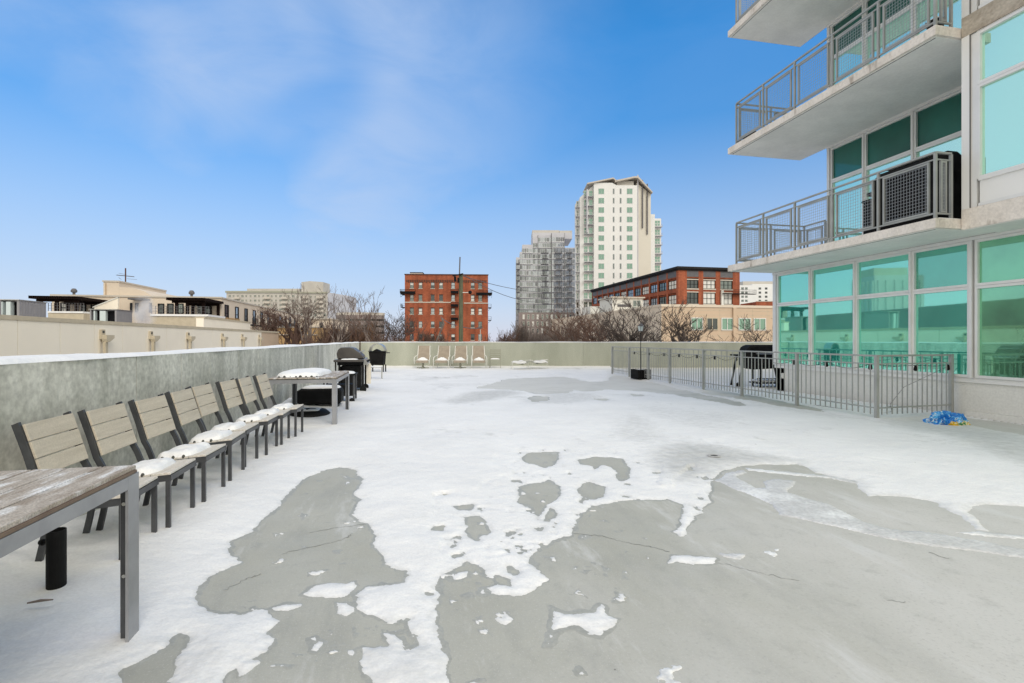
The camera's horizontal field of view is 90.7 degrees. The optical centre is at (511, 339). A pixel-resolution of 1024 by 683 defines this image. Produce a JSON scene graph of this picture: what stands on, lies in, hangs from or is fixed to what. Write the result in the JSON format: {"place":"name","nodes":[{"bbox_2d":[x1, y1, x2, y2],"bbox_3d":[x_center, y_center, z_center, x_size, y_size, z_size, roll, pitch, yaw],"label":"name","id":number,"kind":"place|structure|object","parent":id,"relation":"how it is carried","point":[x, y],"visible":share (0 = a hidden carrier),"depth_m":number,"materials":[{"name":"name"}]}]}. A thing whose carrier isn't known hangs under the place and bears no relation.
{"place":"outdoors","nodes":[
{"label":"outdoors","id":0,"kind":"place"},
{"bbox_2d":[0,314,278,355],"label":"cream building","id":1,"kind":"structure","parent":0,"point":[25,335],"depth_m":21.19,"materials":[{"name":"paint"}]},
{"bbox_2d":[0,299,47,316],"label":"rooftop unit","id":2,"kind":"object","parent":1,"relation":"on","point":[18,307],"visible":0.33,"depth_m":34.30,"materials":[{"name":"grey metal"}]},
{"bbox_2d":[89,309,132,322],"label":"rooftop unit","id":3,"kind":"object","parent":1,"relation":"on","point":[116,315],"visible":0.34,"depth_m":44.18,"materials":[{"name":"grey metal"}]},
{"bbox_2d":[47,280,302,330],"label":"penthouse building","id":4,"kind":"structure","parent":0,"point":[147,304],"depth_m":68.02,"materials":[{"name":"beige stone"}]},
{"bbox_2d":[28,296,107,310],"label":"pergola","id":5,"kind":"object","parent":4,"relation":"on","point":[76,301],"visible":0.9,"depth_m":61.23,"materials":[{"name":"black metal"}]},
{"bbox_2d":[166,297,223,315],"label":"pergola","id":6,"kind":"object","parent":4,"relation":"on","point":[196,301],"visible":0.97,"depth_m":63.98,"materials":[{"name":"black metal"}]},
{"bbox_2d":[225,281,355,318],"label":"apartment block","id":7,"kind":"structure","parent":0,"point":[263,297],"depth_m":329.99,"materials":[{"name":"grey paint"}]},
{"bbox_2d":[299,318,348,329],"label":"stucco house","id":8,"kind":"structure","parent":0,"point":[320,325],"depth_m":95.00,"materials":[{"name":"beige stone"}]},
{"bbox_2d":[336,312,384,339],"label":"round building","id":9,"kind":"structure","parent":0,"point":[379,315],"depth_m":215.57,"materials":[{"name":"concrete"}]},
{"bbox_2d":[0,0,826,340],"label":"sky","id":10,"kind":"structure","parent":0,"point":[209,148],"materials":[{"name":"blue"}]},
{"bbox_2d":[400,272,491,341],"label":"brick building","id":11,"kind":"structure","parent":0,"point":[432,299],"depth_m":140.57,"materials":[{"name":"red brick"}]},
{"bbox_2d":[516,230,574,327],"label":"grey tower","id":12,"kind":"structure","parent":0,"point":[545,261],"depth_m":264.99,"materials":[{"name":"paint"}]},
{"bbox_2d":[516,237,570,312],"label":"window","id":13,"kind":"structure","parent":12,"relation":"in","point":[557,238],"depth_m":264.95,"materials":[{"name":"grey glass"}]},
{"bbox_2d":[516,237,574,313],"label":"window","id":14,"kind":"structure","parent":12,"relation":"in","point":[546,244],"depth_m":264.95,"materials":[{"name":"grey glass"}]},
{"bbox_2d":[518,312,574,336],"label":"podium building","id":15,"kind":"structure","parent":0,"point":[532,317],"depth_m":224.99,"materials":[{"name":"grey concrete"}]},
{"bbox_2d":[123,368,1023,682],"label":"patio floor","id":16,"kind":"structure","parent":0,"point":[811,602],"depth_m":2.71,"materials":[{"name":"concrete"}]},
{"bbox_2d":[38,527,66,589],"bbox_3d":[-2.396,1.175,2.660,0.400,0.350,0.400,0,0,-12],"label":"umbrella base","id":17,"kind":"object","parent":16,"relation":"on","point":[54,541],"visible":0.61,"depth_m":2.63,"materials":[{"name":"black plastic"}]},
{"bbox_2d":[0,465,138,642],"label":"patio table","id":18,"kind":"object","parent":16,"relation":"on","point":[36,504],"visible":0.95,"depth_m":2.04,"materials":[{"name":"grey"}]},
{"bbox_2d":[11,411,158,561],"bbox_3d":[-2.604,0.911,3.143,0.552,0.887,0.483,0,0,-13],"label":"patio chair","id":19,"kind":"object","parent":16,"relation":"on","point":[32,451],"visible":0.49,"depth_m":3.07,"materials":[{"name":"wood"}]},
{"bbox_2d":[77,401,196,530],"bbox_3d":[-2.674,0.911,3.659,0.552,0.887,0.483,0,0,-12],"label":"patio chair","id":20,"kind":"object","parent":16,"relation":"on","point":[167,470],"visible":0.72,"depth_m":3.55,"materials":[{"name":"wood"}]},
{"bbox_2d":[128,393,226,505],"bbox_3d":[-2.758,0.911,4.216,0.552,0.887,0.483,0,0,-10],"label":"patio chair","id":21,"kind":"object","parent":16,"relation":"on","point":[203,453],"visible":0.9,"depth_m":4.10,"materials":[{"name":"wood"}]},
{"bbox_2d":[164,387,245,480],"bbox_3d":[-2.913,0.911,4.846,0.552,0.887,0.483,0,0,-13],"label":"patio chair","id":22,"kind":"object","parent":16,"relation":"on","point":[229,438],"visible":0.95,"depth_m":4.71,"materials":[{"name":"wood"}]},
{"bbox_2d":[189,382,258,466],"bbox_3d":[-3.039,0.911,5.361,0.552,0.887,0.483,0,0,-11],"label":"patio chair","id":23,"kind":"object","parent":16,"relation":"on","point":[212,407],"visible":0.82,"depth_m":5.32,"materials":[{"name":"wood"}]},
{"bbox_2d":[215,378,278,454],"bbox_3d":[-3.101,0.911,5.959,0.552,0.887,0.483,0,0,-10],"label":"patio chair","id":24,"kind":"object","parent":16,"relation":"on","point":[262,419],"visible":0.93,"depth_m":5.82,"materials":[{"name":"wood"}]},
{"bbox_2d":[235,375,290,444],"bbox_3d":[-3.150,0.911,6.423,0.552,0.887,0.483,0,0,-12],"label":"patio chair","id":25,"kind":"object","parent":16,"relation":"on","point":[248,389],"visible":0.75,"depth_m":6.31,"materials":[{"name":"wood"}]},
{"bbox_2d":[252,373,303,436],"bbox_3d":[-3.200,0.911,6.961,0.552,0.887,0.483,0,0,-11],"label":"patio chair","id":26,"kind":"object","parent":16,"relation":"on","point":[268,392],"visible":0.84,"depth_m":6.82,"materials":[{"name":"wood"}]},
{"bbox_2d":[268,368,348,424],"bbox_3d":[-3.383,0.919,8.600,0.995,0.861,1.730,0,0,-12],"label":"patio table","id":27,"kind":"object","parent":16,"relation":"on","point":[294,377],"visible":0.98,"depth_m":7.85,"materials":[{"name":"grey"}]},
{"bbox_2d":[297,385,343,406],"bbox_3d":[-3.815,1.123,9.986,0.912,0.454,0.440,0,0,-12],"label":"fire pit","id":28,"kind":"object","parent":16,"relation":"on","point":[315,394],"visible":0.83,"depth_m":9.79,"materials":[{"name":"black metal"}]},
{"bbox_2d":[323,371,357,400],"bbox_3d":[-3.676,1.014,10.832,0.680,0.672,0.520,0,0,-12],"label":"patio table","id":29,"kind":"object","parent":16,"relation":"on","point":[353,389],"visible":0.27,"depth_m":10.67,"materials":[{"name":"metal"}]},
{"bbox_2d":[118,380,727,682],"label":"damp margin","id":30,"kind":"object","parent":16,"relation":"on","point":[552,641],"visible":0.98,"depth_m":2.68,"materials":[{"name":"concrete"}]},
{"bbox_2d":[0,365,1023,682],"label":"snow cover","id":31,"kind":"object","parent":16,"relation":"on","point":[422,451],"visible":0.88,"depth_m":4.57,"materials":[{"name":"white snow"}]},
{"bbox_2d":[290,407,329,416],"bbox_3d":[-3.537,1.253,8.767,0.740,0.134,0.740,0,0,-12],"label":"umbrella base","id":32,"kind":"object","parent":31,"relation":"on","point":[313,412],"visible":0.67,"depth_m":8.57,"materials":[{"name":"black plastic"}]},
{"bbox_2d":[333,347,370,390],"bbox_3d":[-4.120,0.772,13.191,0.800,1.155,1.600,0,0,-12],"label":"gas grill","id":33,"kind":"object","parent":31,"relation":"on","point":[354,359],"visible":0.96,"depth_m":12.87,"materials":[{"name":"metal"}]},
{"bbox_2d":[368,343,389,371],"bbox_3d":[-5.402,0.752,20.599,0.780,1.195,0.460,0,0,0],"label":"kettle grill","id":34,"kind":"object","parent":31,"relation":"on","point":[377,356],"visible":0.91,"depth_m":20.38,"materials":[{"name":"black metal"}]},
{"bbox_2d":[414,346,430,367],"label":"sling chair","id":35,"kind":"object","parent":31,"relation":"on","point":[424,355],"visible":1,"depth_m":23.45,"materials":[{"name":"white fabric"}]},
{"bbox_2d":[433,346,450,367],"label":"sling chair","id":36,"kind":"object","parent":31,"relation":"on","point":[443,354],"visible":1,"depth_m":23.46,"materials":[{"name":"white fabric"}]},
{"bbox_2d":[452,346,467,367],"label":"sling chair","id":37,"kind":"object","parent":31,"relation":"on","point":[461,355],"visible":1,"depth_m":23.51,"materials":[{"name":"white fabric"}]},
{"bbox_2d":[471,346,486,368],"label":"sling chair","id":38,"kind":"object","parent":31,"relation":"on","point":[478,354],"visible":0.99,"depth_m":23.46,"materials":[{"name":"white fabric"}]},
{"bbox_2d":[631,369,650,378],"bbox_3d":[4.388,1.170,17.250,0.504,0.320,0.504,0,0,-17],"label":"planter","id":39,"kind":"object","parent":31,"relation":"on","point":[637,373],"visible":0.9,"depth_m":17.04,"materials":[{"name":"black plastic"}]},
{"bbox_2d":[922,410,970,425],"bbox_3d":[6.884,1.238,8.040,0.714,0.218,0.442,0,0,-3],"label":"plastic bag","id":40,"kind":"object","parent":31,"relation":"on","point":[943,417],"visible":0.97,"depth_m":7.97,"materials":[{"name":"blue plastic"}]},
{"bbox_2d":[730,345,775,386],"bbox_3d":[7.060,0.752,14.513,1.468,1.204,0.634,0,0,0],"label":"barrel grill","id":41,"kind":"object","parent":16,"relation":"on","point":[757,348],"visible":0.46,"depth_m":14.26,"materials":[{"name":"black metal"}]},
{"bbox_2d":[611,346,953,417],"bbox_3d":[5.900,0.804,14.337,1.830,1.092,11.463,0,0,-12],"label":"metal fence","id":42,"kind":"object","parent":16,"relation":"on","point":[950,404],"visible":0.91,"depth_m":10.12,"materials":[{"name":"metal"}]},
{"bbox_2d":[633,352,949,370],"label":"string lights","id":43,"kind":"object","parent":42,"relation":"attached to","point":[914,368],"visible":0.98,"depth_m":9.87,"materials":[{"name":"black plastic"}]},
{"bbox_2d":[656,468,1023,682],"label":"thin ice","id":44,"kind":"structure","parent":16,"relation":"on","point":[779,497],"depth_m":3.75,"materials":[{"name":"white ice"}]},
{"bbox_2d":[575,175,662,315],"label":"white tower","id":45,"kind":"structure","parent":0,"point":[618,227],"depth_m":204.99,"materials":[{"name":"white concrete"}]},
{"bbox_2d":[552,304,772,341],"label":"tan building","id":46,"kind":"structure","parent":0,"point":[720,318],"depth_m":74.21,"materials":[{"name":"paint"}]},
{"bbox_2d":[598,296,644,312],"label":"rooftop hut","id":47,"kind":"object","parent":46,"relation":"on","point":[605,304],"visible":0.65,"depth_m":91.53,"materials":[{"name":"white"}]},
{"bbox_2d":[706,318,717,329],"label":"window","id":48,"kind":"structure","parent":46,"relation":"in","point":[714,321],"depth_m":73.61,"materials":[{"name":"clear glass"}]},
{"bbox_2d":[721,318,732,329],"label":"window","id":49,"kind":"structure","parent":46,"relation":"in","point":[725,322],"depth_m":74.08,"materials":[{"name":"green"}]},
{"bbox_2d":[753,318,765,330],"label":"window","id":50,"kind":"structure","parent":46,"relation":"in","point":[761,322],"depth_m":75.17,"materials":[{"name":"green glass"}]},
{"bbox_2d":[590,266,756,305],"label":"loft building","id":51,"kind":"structure","parent":0,"point":[706,285],"depth_m":130.04,"materials":[{"name":"red brick"}]},
{"bbox_2d":[687,279,698,289],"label":"window","id":52,"kind":"structure","parent":51,"relation":"in","point":[692,284],"depth_m":127.97,"materials":[{"name":"grey glass"}]},
{"bbox_2d":[687,291,698,304],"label":"window","id":53,"kind":"structure","parent":51,"relation":"in","point":[693,297],"depth_m":128.06,"materials":[{"name":"grey glass"}]},
{"bbox_2d":[703,279,715,289],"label":"window","id":54,"kind":"structure","parent":51,"relation":"in","point":[708,284],"depth_m":128.94,"materials":[{"name":"white glass"}]},
{"bbox_2d":[703,292,715,304],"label":"window","id":55,"kind":"structure","parent":51,"relation":"in","point":[708,297],"depth_m":128.97,"materials":[{"name":"white glass"}]},
{"bbox_2d":[740,281,772,303],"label":"office block","id":56,"kind":"structure","parent":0,"point":[764,289],"depth_m":300.49,"materials":[{"name":"grey paint"}]},
{"bbox_2d":[740,301,772,305],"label":"brick building","id":57,"kind":"structure","parent":0,"point":[763,303],"depth_m":170.00,"materials":[{"name":"red brick"}]},
{"bbox_2d":[861,199,874,233],"bbox_3d":[7.243,-2.367,9.962,0.440,0.800,0.440,0,0,-12],"label":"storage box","id":58,"kind":"object","parent":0,"point":[866,221],"visible":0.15,"depth_m":10.03,"materials":[{"name":"black plastic"}]},
{"bbox_3d":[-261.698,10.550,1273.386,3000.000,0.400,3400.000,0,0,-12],"label":"ground","id":59,"kind":"structure","parent":0,"visible":0},
{"bbox_2d":[0,342,359,516],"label":"parapet wall","id":60,"kind":"structure","parent":59,"relation":"on","point":[34,388],"depth_m":4.25,"materials":[{"name":"concrete"}]},
{"bbox_2d":[251,307,293,331],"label":"bare tree","id":61,"kind":"object","parent":59,"relation":"on","point":[264,328],"visible":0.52,"depth_m":63.33,"materials":[{"name":"brown plant"}]},
{"bbox_2d":[259,297,322,344],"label":"bare tree","id":62,"kind":"object","parent":59,"relation":"on","point":[296,333],"visible":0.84,"depth_m":52.23,"materials":[{"name":"brown plant"}]},
{"bbox_2d":[282,326,333,344],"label":"bare shrub","id":63,"kind":"object","parent":59,"relation":"on","point":[311,340],"visible":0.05,"depth_m":48.23,"materials":[{"name":"brown plant"}]},
{"bbox_2d":[278,327,339,344],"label":"brick annex","id":64,"kind":"object","parent":59,"relation":"on","point":[313,329],"visible":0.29,"depth_m":62.00,"materials":[{"name":"beige brick"}]},
{"bbox_2d":[282,283,336,343],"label":"bare tree","id":65,"kind":"object","parent":59,"relation":"on","point":[309,322],"visible":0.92,"depth_m":49.51,"materials":[{"name":"brown plant"}]},
{"bbox_2d":[298,287,372,342],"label":"bare tree","id":66,"kind":"object","parent":59,"relation":"on","point":[340,334],"visible":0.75,"depth_m":54.59,"materials":[{"name":"brown plant"}]},
{"bbox_2d":[313,317,357,342],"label":"bare shrub","id":67,"kind":"object","parent":59,"relation":"on","point":[328,334],"visible":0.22,"depth_m":58.96,"materials":[{"name":"brown plant"}]},
{"bbox_2d":[312,288,374,340],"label":"bare tree","id":68,"kind":"object","parent":59,"relation":"on","point":[343,311],"visible":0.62,"depth_m":61.43,"materials":[{"name":"brown plant"}]},
{"bbox_2d":[343,306,389,347],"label":"bare tree","id":69,"kind":"object","parent":59,"relation":"on","point":[354,326],"visible":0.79,"depth_m":50.53,"materials":[{"name":"brown plant"}]},
{"bbox_2d":[345,288,405,341],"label":"bare tree","id":70,"kind":"object","parent":59,"relation":"on","point":[364,331],"visible":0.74,"depth_m":58.19,"materials":[{"name":"brown plant"}]},
{"bbox_2d":[345,308,417,341],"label":"bare tree","id":71,"kind":"object","parent":59,"relation":"on","point":[395,331],"visible":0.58,"depth_m":61.29,"materials":[{"name":"brown plant"}]},
{"bbox_2d":[385,316,428,341],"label":"bare tree","id":72,"kind":"object","parent":59,"relation":"on","point":[408,327],"visible":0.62,"depth_m":55.05,"materials":[{"name":"brown plant"}]},
{"bbox_2d":[415,323,456,341],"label":"bare shrub","id":73,"kind":"object","parent":59,"relation":"on","point":[427,338],"visible":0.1,"depth_m":52.67,"materials":[{"name":"brown plant"}]},
{"bbox_2d":[452,257,471,341],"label":"utility pole","id":74,"kind":"object","parent":59,"relation":"on","point":[460,281],"visible":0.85,"depth_m":47.82,"materials":[{"name":"wood"}]},
{"bbox_2d":[484,330,515,341],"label":"bare shrub","id":75,"kind":"object","parent":59,"relation":"on","point":[505,339],"visible":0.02,"depth_m":60.46,"materials":[{"name":"brown plant"}]},
{"bbox_2d":[511,317,546,341],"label":"bare shrub","id":76,"kind":"object","parent":59,"relation":"on","point":[524,335],"visible":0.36,"depth_m":72.74,"materials":[{"name":"brown plant"}]},
{"bbox_2d":[524,330,562,341],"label":"bare shrub","id":77,"kind":"object","parent":59,"relation":"on","point":[544,339],"visible":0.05,"depth_m":56.92,"materials":[{"name":"brown plant"}]},
{"bbox_2d":[547,320,581,341],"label":"bare shrub","id":78,"kind":"object","parent":59,"relation":"on","point":[563,334],"visible":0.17,"depth_m":65.56,"materials":[{"name":"brown plant"}]},
{"bbox_2d":[361,342,772,367],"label":"parapet wall","id":79,"kind":"structure","parent":59,"relation":"on","point":[554,353],"depth_m":24.45,"materials":[{"name":"beige concrete"}]},
{"bbox_2d":[531,301,627,341],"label":"bare tree","id":80,"kind":"object","parent":59,"relation":"on","point":[579,328],"visible":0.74,"depth_m":54.71,"materials":[{"name":"brown plant"}]},
{"bbox_2d":[567,308,618,341],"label":"bare tree","id":81,"kind":"object","parent":59,"relation":"on","point":[590,333],"visible":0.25,"depth_m":59.42,"materials":[{"name":"brown plant"}]},
{"bbox_2d":[587,299,670,341],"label":"bare tree","id":82,"kind":"object","parent":59,"relation":"on","point":[609,337],"visible":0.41,"depth_m":44.80,"materials":[{"name":"brown plant"}]},
{"bbox_2d":[591,294,672,341],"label":"bare tree","id":83,"kind":"object","parent":59,"relation":"on","point":[622,336],"visible":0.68,"depth_m":43.30,"materials":[{"name":"brown plant"}]},
{"bbox_2d":[651,294,713,341],"bbox_3d":[13.520,3.371,40.147,4.084,14.020,6.138,0,0,36],"label":"bare tree","id":84,"kind":"object","parent":59,"relation":"on","point":[683,336],"visible":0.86,"depth_m":39.80,"materials":[{"name":"brown plant"}]},
{"bbox_2d":[705,314,772,341],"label":"bare tree","id":85,"kind":"object","parent":59,"relation":"on","point":[758,335],"visible":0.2,"depth_m":45.58,"materials":[{"name":"brown plant"}]},
{"bbox_2d":[728,0,1023,423],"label":"apartment building","id":86,"kind":"structure","parent":59,"relation":"on","point":[903,85],"depth_m":9.88,"materials":[{"name":"concrete"}]},
{"bbox_2d":[777,302,808,366],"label":"window","id":87,"kind":"structure","parent":86,"relation":"in","point":[792,319],"depth_m":12.90,"materials":[{"name":"glass"}]},
{"bbox_2d":[777,269,808,304],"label":"window","id":88,"kind":"structure","parent":86,"relation":"in","point":[792,287],"depth_m":12.90,"materials":[{"name":"glass"}]},
{"bbox_2d":[811,298,852,369],"bbox_3d":[7.427,-0.130,11.699,0.100,1.580,1.236,0,0,-12],"label":"window","id":89,"kind":"structure","parent":86,"relation":"in","point":[831,320],"depth_m":11.72,"materials":[{"name":"glass"}]},
{"bbox_2d":[811,261,852,301],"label":"window","id":90,"kind":"structure","parent":86,"relation":"in","point":[831,282],"depth_m":11.72,"materials":[{"name":"glass"}]},
{"bbox_2d":[830,170,861,241],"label":"window","id":91,"kind":"structure","parent":86,"relation":"in","point":[856,175],"depth_m":12.30,"materials":[{"name":"glass"}]},
{"bbox_2d":[830,135,861,181],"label":"window","id":92,"kind":"structure","parent":86,"relation":"in","point":[846,157],"depth_m":12.32,"materials":[{"name":"glass"}]},
{"bbox_2d":[830,39,861,86],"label":"window","id":93,"kind":"structure","parent":86,"relation":"in","point":[845,53],"depth_m":12.30,"materials":[{"name":"glass"}]},
{"bbox_2d":[830,3,861,58],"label":"window","id":94,"kind":"structure","parent":86,"relation":"in","point":[857,10],"depth_m":12.30,"materials":[{"name":"glass"}]},
{"bbox_2d":[855,293,908,372],"bbox_3d":[7.681,-0.130,10.463,0.100,1.580,1.239,0,0,-12],"label":"window","id":95,"kind":"structure","parent":86,"relation":"in","point":[881,321],"depth_m":10.46,"materials":[{"name":"glass"}]},
{"bbox_2d":[855,252,908,296],"bbox_3d":[7.681,-1.322,10.463,0.100,0.796,1.239,0,0,-12],"label":"window","id":96,"kind":"structure","parent":86,"relation":"in","point":[888,274],"depth_m":10.46,"materials":[{"name":"glass"}]},
{"bbox_2d":[864,152,910,200],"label":"window","id":97,"kind":"structure","parent":86,"relation":"in","point":[906,157],"depth_m":11.41,"materials":[{"name":"glass"}]},
{"bbox_2d":[864,112,910,168],"bbox_3d":[8.371,-4.389,11.231,0.100,0.831,1.151,0,0,-12],"label":"window","id":98,"kind":"structure","parent":86,"relation":"in","point":[890,140],"depth_m":11.24,"materials":[{"name":"glass"}]},
{"bbox_2d":[864,6,910,66],"bbox_3d":[8.371,-6.052,11.231,0.100,2.005,1.151,0,0,-12],"label":"window","id":99,"kind":"structure","parent":86,"relation":"in","point":[901,16],"depth_m":11.13,"materials":[{"name":"glass"}]},
{"bbox_2d":[864,0,910,35],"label":"window","id":100,"kind":"structure","parent":86,"relation":"in","point":[867,3],"depth_m":11.41,"materials":[{"name":"glass"}]},
{"bbox_2d":[867,151,960,231],"bbox_3d":[7.186,-2.559,9.072,0.629,1.185,1.420,0,0,-12],"label":"air conditioner","id":101,"kind":"object","parent":86,"relation":"on","point":[956,184],"visible":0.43,"depth_m":8.74,"materials":[{"name":"black plastic"}]},
{"bbox_2d":[914,133,960,157],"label":"window","id":102,"kind":"structure","parent":86,"relation":"in","point":[953,143],"depth_m":10.07,"materials":[{"name":"glass"}]},
{"bbox_2d":[914,90,960,149],"bbox_3d":[8.707,-4.389,9.593,0.100,0.831,2.144,0,0,-12],"label":"window","id":103,"kind":"structure","parent":86,"relation":"in","point":[939,120],"depth_m":10.19,"materials":[{"name":"glass"}]},
{"bbox_2d":[914,0,960,36],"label":"window","id":104,"kind":"structure","parent":86,"relation":"in","point":[956,3],"depth_m":10.32,"materials":[{"name":"glass"}]},
{"bbox_2d":[912,287,968,376],"bbox_3d":[7.915,-0.130,9.326,0.100,1.580,1.036,0,0,-12],"label":"window","id":105,"kind":"structure","parent":86,"relation":"in","point":[940,318],"depth_m":9.32,"materials":[{"name":"glass"}]},
{"bbox_2d":[912,241,968,291],"bbox_3d":[7.915,-1.322,9.326,0.100,0.796,1.036,0,0,-12],"label":"window","id":106,"kind":"structure","parent":86,"relation":"in","point":[945,266],"depth_m":9.32,"materials":[{"name":"glass"}]},
{"bbox_2d":[974,282,1023,380],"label":"window","id":107,"kind":"structure","parent":86,"relation":"in","point":[998,308],"depth_m":8.41,"materials":[{"name":"glass"}]},
{"bbox_2d":[974,231,1023,285],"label":"window","id":108,"kind":"structure","parent":86,"relation":"in","point":[997,259],"depth_m":8.41,"materials":[{"name":"glass"}]},
{"bbox_2d":[977,64,1023,178],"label":"window","id":109,"kind":"structure","parent":86,"relation":"in","point":[1000,99],"depth_m":7.67,"materials":[{"name":"glass"}]},
{"bbox_2d":[977,7,1023,84],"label":"window","id":110,"kind":"structure","parent":86,"relation":"in","point":[1000,45],"depth_m":7.67,"materials":[{"name":"glass"}]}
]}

